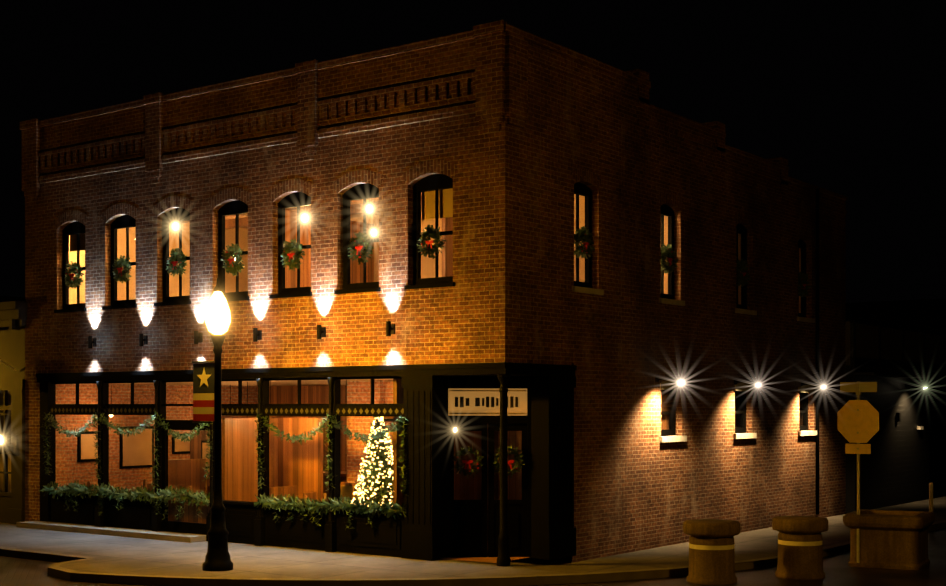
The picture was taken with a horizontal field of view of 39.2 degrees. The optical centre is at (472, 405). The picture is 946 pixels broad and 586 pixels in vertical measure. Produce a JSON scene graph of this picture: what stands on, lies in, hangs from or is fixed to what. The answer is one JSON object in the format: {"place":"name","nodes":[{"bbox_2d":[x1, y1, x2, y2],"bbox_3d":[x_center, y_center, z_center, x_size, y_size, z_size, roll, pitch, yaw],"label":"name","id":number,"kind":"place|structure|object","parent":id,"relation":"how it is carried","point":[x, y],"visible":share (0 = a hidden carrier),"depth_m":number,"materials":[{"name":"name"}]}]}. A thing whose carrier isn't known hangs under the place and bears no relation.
{"place":"outdoors","nodes":[
{"label":"outdoors","id":0,"kind":"place"},
{"bbox_2d":[0,496,945,585],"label":"sidewalk","id":1,"kind":"structure","parent":0,"point":[124,555],"depth_m":22.80,"materials":[{"name":"concrete"}]},
{"bbox_2d":[0,301,27,523],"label":"neighbour shop","id":2,"kind":"structure","parent":1,"relation":"on","point":[13,316],"depth_m":30.27,"materials":[{"name":"beige paint"}]},
{"bbox_2d":[202,278,232,570],"bbox_3d":[-4.194,0.289,21.817,0.500,4.800,0.500,0,0,36],"label":"street lamp","id":3,"kind":"object","parent":1,"relation":"on","point":[217,322],"visible":1,"depth_m":21.73,"materials":[{"name":"black metal"}]},
{"bbox_2d":[192,361,213,422],"bbox_3d":[-4.444,-0.233,22.001,0.620,1.026,0.029,0,0,36],"label":"banner","id":4,"kind":"object","parent":3,"relation":"attached to","point":[203,390],"visible":0.85,"depth_m":22.02,"materials":[{"name":"multicoloured fabric"}]},
{"bbox_2d":[36,362,576,565],"bbox_3d":[-3.953,0.980,26.785,12.850,3.417,2.237,0,0,36],"label":"storefront","id":5,"kind":"object","parent":1,"relation":"on","point":[533,403],"visible":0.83,"depth_m":23.60,"materials":[{"name":"black paint"}]},
{"bbox_2d":[39,411,408,527],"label":"garlands","id":6,"kind":"object","parent":5,"relation":"attached to","point":[119,495],"visible":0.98,"depth_m":26.43,"materials":[{"name":"green plant"}]},
{"bbox_2d":[0,520,945,579],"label":"kerb stones","id":7,"kind":"object","parent":1,"relation":"on","point":[134,533],"visible":0.83,"depth_m":26.23,"materials":[{"name":"concrete"}]},
{"bbox_2d":[929,482,932,524],"bbox_3d":[10.395,2.209,30.105,0.100,0.960,0.095,0,0,36],"label":"marker post","id":8,"kind":"object","parent":1,"relation":"on","point":[930,496],"visible":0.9,"depth_m":30.07,"materials":[{"name":"brown wood"}]},
{"bbox_2d":[0,514,945,585],"bbox_3d":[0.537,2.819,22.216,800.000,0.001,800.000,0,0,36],"label":"ground","id":9,"kind":"structure","parent":0,"point":[838,570],"depth_m":21.94,"materials":[{"name":"grey asphalt"}]},
{"bbox_2d":[20,20,846,561],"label":"brick wall","id":10,"kind":"structure","parent":9,"relation":"on","point":[514,134],"depth_m":25.89,"materials":[{"name":"brick"}]},
{"bbox_2d":[88,321,394,347],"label":"wall sconces","id":11,"kind":"object","parent":10,"relation":"attached to","point":[321,331],"visible":0.98,"depth_m":25.61,"materials":[{"name":"black metal"}]},
{"bbox_2d":[56,188,802,562],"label":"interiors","id":12,"kind":"object","parent":10,"relation":"in","point":[132,454],"depth_m":30.31,"materials":[{"name":"paint"}]},
{"bbox_2d":[109,189,456,431],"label":"pendant lamps","id":13,"kind":"object","parent":12,"relation":"on","point":[175,226],"visible":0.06,"depth_m":28.39,"materials":[{"name":"glass"}]},
{"bbox_2d":[353,417,392,508],"bbox_3d":[-1.731,0.986,24.680,1.095,1.985,1.086,0,0,36],"label":"christmas tree","id":14,"kind":"object","parent":12,"relation":"on","point":[383,487],"depth_m":24.52,"materials":[{"name":"green plant"}]},
{"bbox_2d":[350,417,392,506],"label":"tree lights","id":15,"kind":"object","parent":14,"relation":"on","point":[365,451],"depth_m":24.48},
{"bbox_2d":[63,174,807,435],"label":"window sashes","id":16,"kind":"object","parent":10,"relation":"on","point":[437,202],"depth_m":26.25,"materials":[{"name":"black paint"}]},
{"bbox_2d":[63,224,810,478],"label":"christmas wreaths","id":17,"kind":"object","parent":16,"relation":"hanging from","point":[122,265],"visible":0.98,"depth_m":25.20,"materials":[{"name":"green plant"}]},
{"bbox_2d":[655,376,927,388],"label":"wall lamps","id":18,"kind":"object","parent":10,"relation":"attached to","point":[681,380],"visible":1,"depth_m":29.10,"materials":[{"name":"black metal"}]},
{"bbox_2d":[0,296,945,390],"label":"blocks","id":19,"kind":"structure","parent":9,"relation":"on","point":[926,314],"depth_m":47.76,"materials":[{"name":"black"}]},
{"bbox_2d":[683,516,827,584],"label":"bollards","id":20,"kind":"object","parent":9,"relation":"on","point":[712,553],"visible":1,"depth_m":21.35,"materials":[{"name":"concrete"}]},
{"bbox_2d":[837,381,878,562],"bbox_3d":[6.753,1.194,23.248,0.750,3.250,0.060,0,0,36],"label":"stop sign","id":21,"kind":"object","parent":9,"relation":"on","point":[858,421],"visible":0.98,"depth_m":23.23,"materials":[{"name":"metal"}]},
{"bbox_2d":[816,188,945,513],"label":"annex","id":22,"kind":"object","parent":9,"relation":"on","point":[904,461],"visible":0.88,"depth_m":37.13,"materials":[{"name":"black"}]},
{"bbox_2d":[843,509,934,569],"bbox_3d":[7.393,2.356,23.559,1.370,0.925,1.370,0,0,28],"label":"planter","id":23,"kind":"object","parent":9,"relation":"on","point":[892,539],"visible":0.98,"depth_m":23.04,"materials":[{"name":"concrete"}]},
{"bbox_2d":[0,0,945,302],"label":"sky","id":24,"kind":"structure","parent":0,"point":[852,93],"materials":[{"name":"black"}]}
]}

